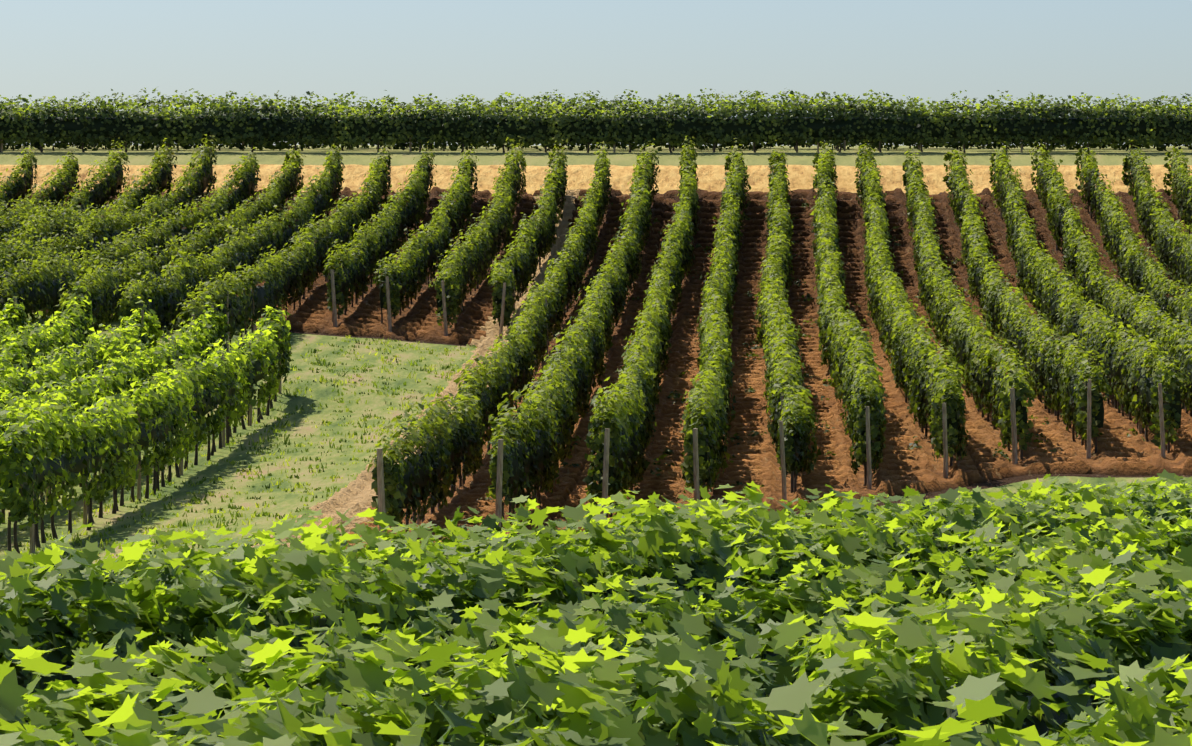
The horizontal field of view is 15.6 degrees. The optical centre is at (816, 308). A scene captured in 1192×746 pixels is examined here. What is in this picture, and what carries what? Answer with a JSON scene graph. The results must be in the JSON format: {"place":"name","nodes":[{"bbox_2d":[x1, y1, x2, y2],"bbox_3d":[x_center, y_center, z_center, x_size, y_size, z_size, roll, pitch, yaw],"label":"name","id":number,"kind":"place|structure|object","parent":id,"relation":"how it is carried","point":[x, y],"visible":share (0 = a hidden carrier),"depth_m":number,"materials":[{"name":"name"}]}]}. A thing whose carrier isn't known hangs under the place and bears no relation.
{"place":"outdoors","nodes":[
{"label":"outdoors","id":0,"kind":"place"},
{"bbox_2d":[0,145,1191,579],"bbox_3d":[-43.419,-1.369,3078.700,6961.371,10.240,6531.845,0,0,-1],"label":"ground","id":1,"kind":"structure","parent":0,"point":[1120,455],"depth_m":110.95,"materials":[{"name":"soil"}]},
{"bbox_2d":[0,285,291,553],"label":"vine rows","id":2,"kind":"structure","parent":1,"relation":"on","point":[80,423],"depth_m":81.68,"materials":[{"name":"green plant"}]},
{"bbox_2d":[4,318,476,565],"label":"grass tufts","id":3,"kind":"object","parent":1,"relation":"on","point":[195,499],"visible":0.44,"depth_m":87.55,"materials":[{"name":"green plant"}]},
{"bbox_2d":[0,469,1191,745],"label":"leaves","id":4,"kind":"object","parent":1,"relation":"on","point":[1040,615],"visible":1,"depth_m":21.32,"materials":[{"name":"green plant"}]},
{"bbox_2d":[0,134,1191,533],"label":"vine rows","id":5,"kind":"object","parent":1,"relation":"on","point":[122,256],"depth_m":113.68,"materials":[{"name":"green plant"}]},
{"bbox_2d":[0,88,1191,152],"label":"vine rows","id":6,"kind":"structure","parent":1,"relation":"on","point":[618,124],"depth_m":155.15,"materials":[{"name":"green plant"}]},
{"bbox_2d":[476,200,1145,503],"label":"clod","id":7,"kind":"object","parent":1,"relation":"on","point":[806,375],"visible":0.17,"depth_m":98.64,"materials":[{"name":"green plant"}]},
{"bbox_2d":[0,0,1191,145],"label":"sky","id":8,"kind":"structure","parent":0,"point":[933,50],"materials":[{"name":"blue"}]}
]}

